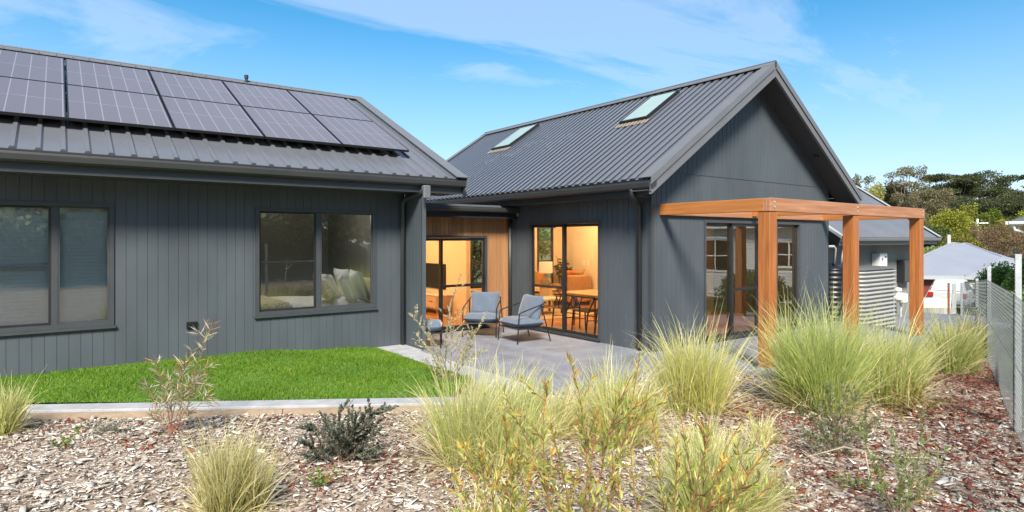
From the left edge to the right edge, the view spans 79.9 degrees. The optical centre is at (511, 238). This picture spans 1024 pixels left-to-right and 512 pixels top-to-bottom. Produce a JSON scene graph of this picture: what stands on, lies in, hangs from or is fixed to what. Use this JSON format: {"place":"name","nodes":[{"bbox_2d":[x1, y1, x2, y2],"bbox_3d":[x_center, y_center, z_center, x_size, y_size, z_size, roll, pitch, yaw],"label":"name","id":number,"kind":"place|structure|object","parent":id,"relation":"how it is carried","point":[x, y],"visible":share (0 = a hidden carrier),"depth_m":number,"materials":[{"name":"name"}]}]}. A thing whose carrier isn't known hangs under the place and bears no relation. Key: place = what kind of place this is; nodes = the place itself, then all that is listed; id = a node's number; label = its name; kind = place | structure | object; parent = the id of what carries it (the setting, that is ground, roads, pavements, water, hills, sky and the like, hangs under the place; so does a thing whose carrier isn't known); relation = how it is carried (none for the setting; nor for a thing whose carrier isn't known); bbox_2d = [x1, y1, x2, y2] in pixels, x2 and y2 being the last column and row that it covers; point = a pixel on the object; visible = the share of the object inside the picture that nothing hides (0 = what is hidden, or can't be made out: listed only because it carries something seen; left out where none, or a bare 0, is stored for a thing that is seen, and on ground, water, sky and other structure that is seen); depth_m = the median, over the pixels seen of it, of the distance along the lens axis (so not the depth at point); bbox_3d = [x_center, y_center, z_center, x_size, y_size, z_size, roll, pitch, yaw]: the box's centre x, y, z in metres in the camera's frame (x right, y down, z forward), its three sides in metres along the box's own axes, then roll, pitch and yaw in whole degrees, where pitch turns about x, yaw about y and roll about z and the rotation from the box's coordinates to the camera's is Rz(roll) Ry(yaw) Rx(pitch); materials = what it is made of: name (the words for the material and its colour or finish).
{"place":"outdoors","nodes":[
{"label":"outdoors","id":0,"kind":"place"},
{"bbox_2d":[0,212,1023,511],"bbox_3d":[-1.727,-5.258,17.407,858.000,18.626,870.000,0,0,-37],"label":"ground","id":1,"kind":"structure","parent":0,"point":[386,502],"depth_m":5.15,"materials":[{"name":"brown plant"}]},
{"bbox_2d":[0,365,59,438],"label":"grass tussock","id":2,"kind":"object","parent":1,"relation":"on","point":[12,415],"depth_m":5.85,"materials":[{"name":"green plant"}]},
{"bbox_2d":[87,416,130,435],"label":"grey shrub","id":3,"kind":"object","parent":1,"relation":"on","point":[103,428],"visible":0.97,"depth_m":5.86,"materials":[{"name":"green plant"}]},
{"bbox_2d":[132,317,220,433],"bbox_3d":[-3.247,1.306,5.824,0.958,1.137,0.501,0,0,6],"label":"sapling","id":4,"kind":"object","parent":1,"relation":"on","point":[195,383],"visible":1,"depth_m":5.83,"materials":[{"name":"green plant"}]},
{"bbox_2d":[138,408,316,511],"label":"grass tussock","id":5,"kind":"object","parent":1,"relation":"on","point":[229,486],"depth_m":4.13,"materials":[{"name":"green plant"}]},
{"bbox_2d":[0,346,473,403],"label":"lawn","id":6,"kind":"structure","parent":1,"relation":"on","point":[274,382],"depth_m":7.62,"materials":[{"name":"green plant"}]},
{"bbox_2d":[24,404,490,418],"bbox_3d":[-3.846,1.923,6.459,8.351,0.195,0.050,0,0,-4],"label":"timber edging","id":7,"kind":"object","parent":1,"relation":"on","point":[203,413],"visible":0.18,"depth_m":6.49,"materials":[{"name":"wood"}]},
{"bbox_2d":[20,396,536,412],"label":"kerb","id":8,"kind":"structure","parent":1,"relation":"on","point":[146,406],"depth_m":6.64,"materials":[{"name":"concrete"}]},
{"bbox_2d":[303,465,342,487],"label":"weed seedling","id":9,"kind":"object","parent":1,"relation":"on","point":[319,474],"visible":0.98,"depth_m":4.60,"materials":[{"name":"green plant"}]},
{"bbox_2d":[295,397,398,462],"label":"dark shrub","id":10,"kind":"object","parent":1,"relation":"on","point":[344,443],"visible":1,"depth_m":5.07,"materials":[{"name":"green plant"}]},
{"bbox_2d":[0,44,861,376],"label":"house","id":11,"kind":"structure","parent":1,"relation":"on","point":[124,244],"depth_m":10.59,"materials":[{"name":"metal"}]},
{"bbox_2d":[0,49,64,83],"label":"solar panel","id":12,"kind":"object","parent":11,"relation":"attached to","point":[22,65],"visible":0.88,"depth_m":9.63,"materials":[{"name":"black glass"}]},
{"bbox_2d":[0,76,66,119],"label":"solar panel","id":13,"kind":"object","parent":11,"relation":"attached to","point":[30,98],"visible":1,"depth_m":8.34,"materials":[{"name":"black glass"}]},
{"bbox_2d":[0,200,115,335],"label":"window","id":14,"kind":"structure","parent":11,"relation":"in","point":[57,258],"depth_m":8.01,"materials":[{"name":"grey glass"}]},
{"bbox_2d":[65,59,158,94],"bbox_3d":[-6.762,-2.675,10.304,1.247,0.123,1.728,0,26,-37],"label":"solar panel","id":15,"kind":"object","parent":11,"relation":"attached to","point":[101,76],"visible":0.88,"depth_m":10.23,"materials":[{"name":"black glass"}]},
{"bbox_2d":[66,84,173,129],"bbox_3d":[-5.825,-1.912,9.044,1.247,0.123,1.728,0,26,-37],"label":"solar panel","id":16,"kind":"object","parent":11,"relation":"attached to","point":[103,106],"visible":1,"depth_m":8.91,"materials":[{"name":"black glass"}]},
{"bbox_2d":[149,70,239,104],"bbox_3d":[-5.761,-2.675,11.048,1.247,0.123,1.728,0,26,-37],"label":"solar panel","id":17,"kind":"object","parent":11,"relation":"attached to","point":[187,87],"visible":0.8,"depth_m":10.97,"materials":[{"name":"black glass"}]},
{"bbox_2d":[160,96,263,138],"bbox_3d":[-4.824,-1.912,9.788,1.247,0.123,1.728,0,26,-37],"label":"solar panel","id":18,"kind":"object","parent":11,"relation":"attached to","point":[190,115],"visible":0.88,"depth_m":9.65,"materials":[{"name":"black glass"}]},
{"bbox_2d":[222,81,310,113],"bbox_3d":[-4.760,-2.675,11.792,1.247,0.123,1.728,0,26,-37],"label":"solar panel","id":19,"kind":"object","parent":11,"relation":"attached to","point":[262,97],"visible":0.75,"depth_m":11.71,"materials":[{"name":"black glass"}]},
{"bbox_2d":[241,106,341,145],"bbox_3d":[-3.823,-1.912,10.532,1.247,0.123,1.728,0,26,-37],"label":"solar panel","id":20,"kind":"object","parent":11,"relation":"attached to","point":[271,124],"visible":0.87,"depth_m":10.40,"materials":[{"name":"black glass"}]},
{"bbox_2d":[261,277,369,309],"bbox_3d":[-3.838,1.315,11.221,2.430,1.130,2.010,0,0,-37],"label":"bed","id":21,"kind":"object","parent":11,"relation":"on","point":[276,302],"visible":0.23,"depth_m":10.74,"materials":[{"name":"beige fabric"}]},
{"bbox_2d":[313,273,340,297],"bbox_3d":[-3.399,0.873,11.242,0.540,0.477,0.340,0,0,43],"label":"pillow","id":22,"kind":"object","parent":21,"relation":"on","point":[331,281],"visible":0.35,"depth_m":11.08,"materials":[{"name":"white fabric"}]},
{"bbox_2d":[322,278,335,302],"bbox_3d":[-3.263,0.907,10.758,0.311,0.406,0.460,0,0,-17],"label":"pillow","id":23,"kind":"object","parent":21,"relation":"on","point":[328,294],"visible":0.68,"depth_m":10.58,"materials":[{"name":"fabric"}]},
{"bbox_2d":[337,273,356,301],"bbox_3d":[-2.962,0.873,10.957,0.319,0.493,0.541,0,0,-22],"label":"pillow","id":24,"kind":"object","parent":21,"relation":"on","point":[346,286],"visible":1,"depth_m":10.75,"materials":[{"name":"beige fabric"}]},
{"bbox_2d":[349,269,369,301],"bbox_3d":[-2.790,0.848,11.159,0.311,0.564,0.604,0,0,-26],"label":"pillow","id":25,"kind":"object","parent":21,"relation":"on","point":[357,280],"visible":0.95,"depth_m":10.94,"materials":[{"name":"white fabric"}]},
{"bbox_2d":[254,207,377,318],"bbox_3d":[-3.177,0.373,10.052,2.025,1.715,0.115,0,0,-37],"label":"window","id":26,"kind":"structure","parent":11,"relation":"in","point":[317,308],"depth_m":10.04,"materials":[{"name":"black metal"}]},
{"bbox_2d":[287,90,372,121],"bbox_3d":[-3.760,-2.675,12.536,1.247,0.123,1.728,0,26,-37],"label":"solar panel","id":27,"kind":"object","parent":11,"relation":"attached to","point":[323,105],"visible":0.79,"depth_m":12.47,"materials":[{"name":"black glass"}]},
{"bbox_2d":[312,114,408,151],"bbox_3d":[-2.822,-1.912,11.276,1.247,0.123,1.728,0,26,-37],"label":"solar panel","id":28,"kind":"object","parent":11,"relation":"attached to","point":[346,132],"visible":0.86,"depth_m":11.15,"materials":[{"name":"black glass"}]},
{"bbox_2d":[426,263,445,289],"bbox_3d":[-2.036,0.975,16.069,0.049,0.650,1.100,0,0,-37],"label":"television","id":29,"kind":"object","parent":11,"relation":"attached to","point":[432,275],"visible":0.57,"depth_m":16.07,"materials":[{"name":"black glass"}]},
{"bbox_2d":[426,291,451,313],"bbox_3d":[-2.196,1.644,15.937,0.457,0.488,1.740,0,0,-37],"label":"media cabinet","id":30,"kind":"object","parent":11,"relation":"on","point":[432,298],"visible":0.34,"depth_m":15.33,"materials":[{"name":"brown wood"}]},
{"bbox_2d":[426,235,489,332],"bbox_3d":[-1.429,0.927,12.416,2.256,1.985,0.160,0,0,-37],"label":"sliding door","id":31,"kind":"structure","parent":11,"relation":"in","point":[428,237],"depth_m":12.63,"materials":[{"name":"black metal"}]},
{"bbox_2d":[537,227,555,283],"bbox_3d":[1.001,0.445,18.163,0.660,1.810,0.138,0,0,-37],"label":"window","id":32,"kind":"structure","parent":11,"relation":"in","point":[538,260],"depth_m":18.16,"materials":[{"name":"black metal"}]},
{"bbox_2d":[529,220,599,342],"bbox_3d":[1.005,0.790,12.041,0.160,2.260,2.121,0,0,-37],"label":"sliding door","id":33,"kind":"structure","parent":11,"relation":"in","point":[564,224],"depth_m":12.04,"materials":[{"name":"black metal"}]},
{"bbox_2d":[551,293,580,328],"bbox_3d":[1.133,1.516,12.879,0.453,0.746,0.609,0,0,-37],"label":"dining chair","id":34,"kind":"object","parent":11,"relation":"on","point":[560,307],"visible":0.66,"depth_m":12.81,"materials":[{"name":"black metal"}]},
{"bbox_2d":[540,308,593,319],"bbox_3d":[0.961,1.883,15.636,2.400,0.010,1.950,0,0,-37],"label":"rug","id":35,"kind":"object","parent":11,"relation":"on","point":[547,314],"visible":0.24,"depth_m":15.35,"materials":[{"name":"beige fabric"}]},
{"bbox_2d":[539,287,551,308],"bbox_3d":[0.916,1.588,16.568,0.420,0.600,0.420,0,0,-37],"label":"side table","id":36,"kind":"object","parent":35,"relation":"on","point":[544,291],"visible":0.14,"depth_m":16.41,"materials":[{"name":"brown wood"}]},
{"bbox_2d":[539,262,552,284],"bbox_3d":[0.916,0.957,16.568,0.380,0.660,0.380,0,0,-37],"label":"table lamp","id":37,"kind":"object","parent":36,"relation":"on","point":[545,268],"visible":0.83,"depth_m":16.43,"materials":[{"name":"white fabric"}]},
{"bbox_2d":[552,274,590,304],"bbox_3d":[1.699,1.454,17.475,0.860,0.868,0.780,0,0,-37],"label":"lounge chair","id":38,"kind":"object","parent":11,"relation":"on","point":[578,282],"visible":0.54,"depth_m":17.16,"materials":[{"name":"fabric"}]},
{"bbox_2d":[559,289,597,325],"bbox_3d":[2.063,1.519,12.754,1.030,0.738,2.110,0,0,-37],"label":"dining table","id":39,"kind":"object","parent":11,"relation":"on","point":[592,293],"visible":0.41,"depth_m":13.18,"materials":[{"name":"brown wood"}]},
{"bbox_2d":[571,295,597,332],"bbox_3d":[1.499,1.516,12.354,0.453,0.746,0.609,0,0,-40],"label":"dining chair","id":40,"kind":"object","parent":11,"relation":"on","point":[587,310],"visible":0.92,"depth_m":12.24,"materials":[{"name":"black metal"}]},
{"bbox_2d":[704,220,757,343],"bbox_3d":[4.203,0.787,11.635,1.850,2.265,0.160,0,0,-37],"label":"sliding door","id":41,"kind":"structure","parent":11,"relation":"in","point":[730,223],"depth_m":11.65,"materials":[{"name":"black metal"}]},
{"bbox_2d":[777,222,803,331],"bbox_3d":[5.776,0.787,12.805,0.990,2.265,0.160,0,0,-37],"label":"sliding door","id":42,"kind":"structure","parent":11,"relation":"in","point":[797,226],"depth_m":13.06,"materials":[{"name":"black metal"}]},
{"bbox_2d":[409,274,488,381],"bbox_3d":[-0.861,1.163,7.814,1.106,1.476,0.707,0,0,14],"label":"wispy shrub","id":43,"kind":"object","parent":1,"relation":"on","point":[465,350],"visible":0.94,"depth_m":7.83,"materials":[{"name":"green plant"}]},
{"bbox_2d":[377,344,550,396],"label":"strip kerb","id":44,"kind":"structure","parent":1,"relation":"on","point":[404,350],"depth_m":9.48,"materials":[{"name":"concrete"}]},
{"bbox_2d":[358,334,595,504],"bbox_3d":[-0.268,1.336,5.047,1.996,1.092,1.940,0,0,-37],"label":"grass tussock","id":45,"kind":"object","parent":1,"relation":"on","point":[474,421],"depth_m":4.91,"materials":[{"name":"green plant"}]},
{"bbox_2d":[472,241,481,282],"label":"garden shrub","id":46,"kind":"object","parent":1,"relation":"on","point":[476,247],"visible":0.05,"depth_m":24.04,"materials":[{"name":"green plant"}]},
{"bbox_2d":[439,412,534,511],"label":"bottlebrush shrub","id":47,"kind":"object","parent":1,"relation":"on","point":[513,498],"visible":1,"depth_m":3.08,"materials":[{"name":"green plant"}]},
{"bbox_2d":[433,462,557,511],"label":"grass tussock","id":48,"kind":"object","parent":1,"relation":"on","point":[481,507],"depth_m":3.99,"materials":[{"name":"green plant"}]},
{"bbox_2d":[472,228,550,274],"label":"garden shrub","id":49,"kind":"object","parent":1,"relation":"on","point":[544,241],"visible":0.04,"depth_m":29.54,"materials":[{"name":"green plant"}]},
{"bbox_2d":[460,351,583,455],"bbox_3d":[0.040,1.460,5.832,1.562,0.852,1.465,0,0,35],"label":"grass tussock","id":50,"kind":"object","parent":1,"relation":"on","point":[518,388],"depth_m":5.84,"materials":[{"name":"green plant"}]},
{"bbox_2d":[507,359,626,455],"bbox_3d":[0.487,1.529,5.848,1.645,0.781,1.404,0,0,-37],"label":"grass tussock","id":51,"kind":"object","parent":1,"relation":"on","point":[570,430],"depth_m":5.80,"materials":[{"name":"green plant"}]},
{"bbox_2d":[497,347,667,511],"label":"bottlebrush shrub","id":52,"kind":"object","parent":1,"relation":"on","point":[585,447],"visible":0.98,"depth_m":3.18,"materials":[{"name":"green plant"}]},
{"bbox_2d":[550,340,710,456],"bbox_3d":[1.048,1.417,6.014,1.925,1.081,1.784,0,0,-37],"label":"grass tussock","id":53,"kind":"object","parent":1,"relation":"on","point":[645,428],"depth_m":5.80,"materials":[{"name":"green plant"}]},
{"bbox_2d":[608,397,785,511],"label":"bottlebrush shrub","id":54,"kind":"object","parent":1,"relation":"on","point":[738,490],"visible":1,"depth_m":2.89,"materials":[{"name":"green plant"}]},
{"bbox_2d":[598,301,797,425],"bbox_3d":[2.113,1.280,6.920,2.091,1.353,2.071,0,0,-37],"label":"grass tussock","id":55,"kind":"object","parent":1,"relation":"on","point":[707,378],"depth_m":6.77,"materials":[{"name":"green plant"}]},
{"bbox_2d":[581,401,828,511],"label":"grass tussock","id":56,"kind":"object","parent":1,"relation":"on","point":[766,500],"depth_m":3.96,"materials":[{"name":"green plant"}]},
{"bbox_2d":[658,405,761,468],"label":"grass tussock","id":57,"kind":"object","parent":1,"relation":"on","point":[692,435],"depth_m":5.55,"materials":[{"name":"green plant"}]},
{"bbox_2d":[734,404,797,448],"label":"grass tussock","id":58,"kind":"object","parent":1,"relation":"on","point":[767,430],"depth_m":5.89,"materials":[{"name":"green plant"}]},
{"bbox_2d":[660,198,924,370],"bbox_3d":[5.317,0.715,11.189,5.531,2.610,2.019,0,0,-37],"label":"pergola","id":59,"kind":"object","parent":1,"relation":"on","point":[767,213],"visible":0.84,"depth_m":10.30,"materials":[{"name":"wood"}]},
{"bbox_2d":[717,277,931,426],"bbox_3d":[3.549,1.114,7.029,2.666,1.712,2.453,0,0,-37],"label":"grass tussock","id":60,"kind":"object","parent":1,"relation":"on","point":[811,366],"depth_m":6.81,"materials":[{"name":"green plant"}]},
{"bbox_2d":[790,380,881,459],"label":"green shrub","id":61,"kind":"object","parent":1,"relation":"on","point":[837,430],"visible":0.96,"depth_m":5.56,"materials":[{"name":"green plant"}]},
{"bbox_2d":[829,245,842,321],"bbox_3d":[7.449,1.125,14.385,1.020,1.950,0.701,0,0,-37],"label":"water tank","id":62,"kind":"object","parent":1,"relation":"on","point":[835,275],"visible":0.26,"depth_m":14.16,"materials":[{"name":"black metal"}]},
{"bbox_2d":[807,445,871,487],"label":"dead branch","id":63,"kind":"object","parent":1,"relation":"on","point":[852,448],"visible":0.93,"depth_m":4.91,"materials":[{"name":"wood"}]},
{"bbox_2d":[831,468,890,490],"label":"weed seedling","id":64,"kind":"object","parent":1,"relation":"on","point":[861,481],"visible":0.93,"depth_m":4.75,"materials":[{"name":"green plant"}]},
{"bbox_2d":[866,181,885,200],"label":"yellow tree","id":65,"kind":"object","parent":1,"relation":"on","point":[876,190],"visible":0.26,"depth_m":71.47,"materials":[{"name":"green plant"}]},
{"bbox_2d":[859,266,900,327],"bbox_3d":[8.869,1.552,15.223,2.200,1.695,0.750,0,0,-37],"label":"water tank","id":66,"kind":"object","parent":1,"relation":"on","point":[877,281],"visible":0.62,"depth_m":14.88,"materials":[{"name":"metal"}]},
{"bbox_2d":[829,185,941,314],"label":"garage building","id":67,"kind":"structure","parent":1,"relation":"on","point":[890,237],"depth_m":17.11,"materials":[{"name":"metal"}]},
{"bbox_2d":[872,253,886,265],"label":"hot water unit","id":68,"kind":"structure","parent":67,"relation":"attached to","point":[879,259],"depth_m":16.95,"materials":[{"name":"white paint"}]},
{"bbox_2d":[897,260,908,281],"bbox_3d":[11.645,0.955,18.110,0.600,0.650,0.221,0,0,-37],"label":"window","id":69,"kind":"structure","parent":67,"relation":"attached to","point":[902,270],"depth_m":17.94,"materials":[{"name":"grey glass"}]},
{"bbox_2d":[883,180,910,206],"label":"gum tree","id":70,"kind":"object","parent":1,"relation":"on","point":[889,191],"visible":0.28,"depth_m":92.51,"materials":[{"name":"green plant"}]},
{"bbox_2d":[850,412,950,511],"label":"feathery shrub","id":71,"kind":"object","parent":1,"relation":"on","point":[900,489],"visible":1,"depth_m":4.24,"materials":[{"name":"green plant"}]},
{"bbox_2d":[883,165,932,207],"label":"gum tree","id":72,"kind":"object","parent":1,"relation":"on","point":[907,171],"visible":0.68,"depth_m":89.19,"materials":[{"name":"green plant"}]},
{"bbox_2d":[883,376,945,419],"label":"grevillea shrub","id":73,"kind":"object","parent":1,"relation":"on","point":[916,390],"visible":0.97,"depth_m":6.72,"materials":[{"name":"green plant"}]},
{"bbox_2d":[837,278,1006,412],"bbox_3d":[4.664,1.224,7.285,1.882,1.513,2.051,0,0,-37],"label":"grass tussock","id":74,"kind":"object","parent":1,"relation":"on","point":[902,382],"depth_m":7.13,"materials":[{"name":"green plant"}]},
{"bbox_2d":[891,188,956,217],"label":"scrub tree","id":75,"kind":"object","parent":1,"relation":"on","point":[938,202],"visible":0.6,"depth_m":75.75,"materials":[{"name":"green plant"}]},
{"bbox_2d":[924,298,950,312],"bbox_3d":[18.566,3.358,27.049,1.792,1.485,0.099,0,0,0],"label":"sign","id":76,"kind":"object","parent":1,"relation":"on","point":[935,303],"depth_m":27.00,"materials":[{"name":"beige paint"}]},
{"bbox_2d":[924,224,954,250],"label":"round tree","id":77,"kind":"object","parent":1,"relation":"on","point":[941,231],"visible":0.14,"depth_m":57.11,"materials":[{"name":"green plant"}]},
{"bbox_2d":[928,278,975,310],"bbox_3d":[24.162,2.963,33.512,2.060,1.625,4.210,0,0,42],"label":"parked car","id":78,"kind":"object","parent":1,"relation":"on","point":[938,289],"visible":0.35,"depth_m":32.25,"materials":[{"name":"white paint"}]},
{"bbox_2d":[918,172,987,202],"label":"cypress tree","id":79,"kind":"object","parent":1,"relation":"on","point":[964,187],"visible":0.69,"depth_m":94.17,"materials":[{"name":"green plant"}]},
{"bbox_2d":[927,207,981,240],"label":"round tree","id":80,"kind":"object","parent":1,"relation":"on","point":[956,222],"visible":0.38,"depth_m":61.12,"materials":[{"name":"green plant"}]},
{"bbox_2d":[910,299,1012,379],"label":"grass tussock","id":81,"kind":"object","parent":1,"relation":"on","point":[973,362],"depth_m":8.89,"materials":[{"name":"green plant"}]},
{"bbox_2d":[937,232,989,250],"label":"round tree","id":82,"kind":"object","parent":1,"relation":"on","point":[957,238],"visible":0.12,"depth_m":51.74,"materials":[{"name":"green plant"}]},
{"bbox_2d":[925,307,1005,356],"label":"grass tussock","id":83,"kind":"object","parent":1,"relation":"on","point":[983,333],"depth_m":10.67,"materials":[{"name":"green plant"}]},
{"bbox_2d":[959,202,977,221],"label":"round tree","id":84,"kind":"object","parent":1,"relation":"on","point":[970,210],"visible":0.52,"depth_m":75.86,"materials":[{"name":"green plant"}]},
{"bbox_2d":[924,242,1023,305],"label":"neighbour house","id":85,"kind":"structure","parent":1,"relation":"on","point":[956,260],"depth_m":38.41,"materials":[{"name":"beige paint"}]},
{"bbox_2d":[944,199,1009,222],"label":"cypress tree","id":86,"kind":"object","parent":1,"relation":"on","point":[957,204],"visible":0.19,"depth_m":85.36,"materials":[{"name":"green plant"}]},
{"bbox_2d":[965,222,994,250],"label":"bare shrub","id":87,"kind":"object","parent":1,"relation":"on","point":[975,233],"visible":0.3,"depth_m":57.71,"materials":[{"name":"brown plant"}]},
{"bbox_2d":[952,254,1023,452],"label":"wire fence","id":88,"kind":"object","parent":1,"relation":"on","point":[1018,360],"visible":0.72,"depth_m":7.02,"materials":[{"name":"metal"}]},
{"bbox_2d":[976,208,1004,251],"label":"round tree","id":89,"kind":"object","parent":1,"relation":"on","point":[992,216],"visible":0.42,"depth_m":69.60,"materials":[{"name":"green plant"}]},
{"bbox_2d":[972,260,1013,302],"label":"garden shrub","id":90,"kind":"object","parent":1,"relation":"on","point":[997,274],"visible":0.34,"depth_m":27.69,"materials":[{"name":"green plant"}]},
{"bbox_2d":[964,170,1021,200],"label":"cypress tree","id":91,"kind":"object","parent":1,"relation":"on","point":[984,182],"visible":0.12,"depth_m":99.29,"materials":[{"name":"green plant"}]},
{"bbox_2d":[964,196,1023,220],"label":"cypress tree","id":92,"kind":"object","parent":1,"relation":"on","point":[1011,203],"visible":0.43,"depth_m":82.78,"materials":[{"name":"green plant"}]},
{"bbox_2d":[969,220,1023,256],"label":"bare shrub","id":93,"kind":"object","parent":1,"relation":"on","point":[996,241],"visible":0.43,"depth_m":53.40,"materials":[{"name":"brown plant"}]},
{"bbox_2d":[983,174,1023,212],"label":"cypress tree","id":94,"kind":"object","parent":1,"relation":"on","point":[1001,189],"visible":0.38,"depth_m":93.14,"materials":[{"name":"green plant"}]},
{"bbox_2d":[998,226,1023,258],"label":"bare shrub","id":95,"kind":"object","parent":1,"relation":"on","point":[1019,249],"visible":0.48,"depth_m":50.28,"materials":[{"name":"brown plant"}]},
{"bbox_2d":[1000,258,1023,296],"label":"garden shrub","id":96,"kind":"object","parent":1,"relation":"on","point":[1009,280],"visible":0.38,"depth_m":26.19,"materials":[{"name":"green plant"}]},
{"bbox_2d":[0,0,1023,199],"label":"sky","id":97,"kind":"structure","parent":0,"point":[890,85],"materials":[{"name":"blue"}]},
{"bbox_2d":[421,321,948,396],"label":"patio","id":98,"kind":"structure","parent":0,"point":[541,347],"depth_m":10.12,"materials":[{"name":"concrete"}]},
{"bbox_2d":[417,319,441,347],"bbox_3d":[-1.450,1.665,10.834,0.420,0.463,0.520,0,0,-5],"label":"footstool","id":99,"kind":"object","parent":98,"relation":"on","point":[435,326],"visible":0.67,"depth_m":10.61,"materials":[{"name":"grey fabric"}]},
{"bbox_2d":[462,291,503,337],"bbox_3d":[-0.572,1.479,12.091,0.722,0.841,0.741,0,0,9],"label":"armchair","id":100,"kind":"object","parent":98,"relation":"on","point":[483,302],"visible":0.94,"depth_m":12.12,"materials":[{"name":"grey fabric"}]},
{"bbox_2d":[498,294,550,344],"bbox_3d":[0.223,1.479,11.416,0.741,0.841,0.722,0,0,-33],"label":"armchair","id":101,"kind":"object","parent":98,"relation":"on","point":[531,308],"visible":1,"depth_m":11.28,"materials":[{"name":"fabric"}]},
{"bbox_2d":[894,312,1008,333],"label":"path","id":102,"kind":"structure","parent":0,"point":[927,315],"depth_m":16.78,"materials":[{"name":"concrete"}]},
{"bbox_2d":[894,287,907,316],"bbox_3d":[11.057,2.020,17.467,0.650,1.260,0.273,0,0,-37],"label":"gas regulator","id":103,"kind":"object","parent":102,"relation":"on","point":[901,297],"visible":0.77,"depth_m":17.43,"materials":[{"name":"metal"}]},
{"bbox_2d":[983,325,1023,418],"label":"rough grass","id":104,"kind":"structure","parent":0,"point":[1010,360],"depth_m":10.00,"materials":[{"name":"green plant"}]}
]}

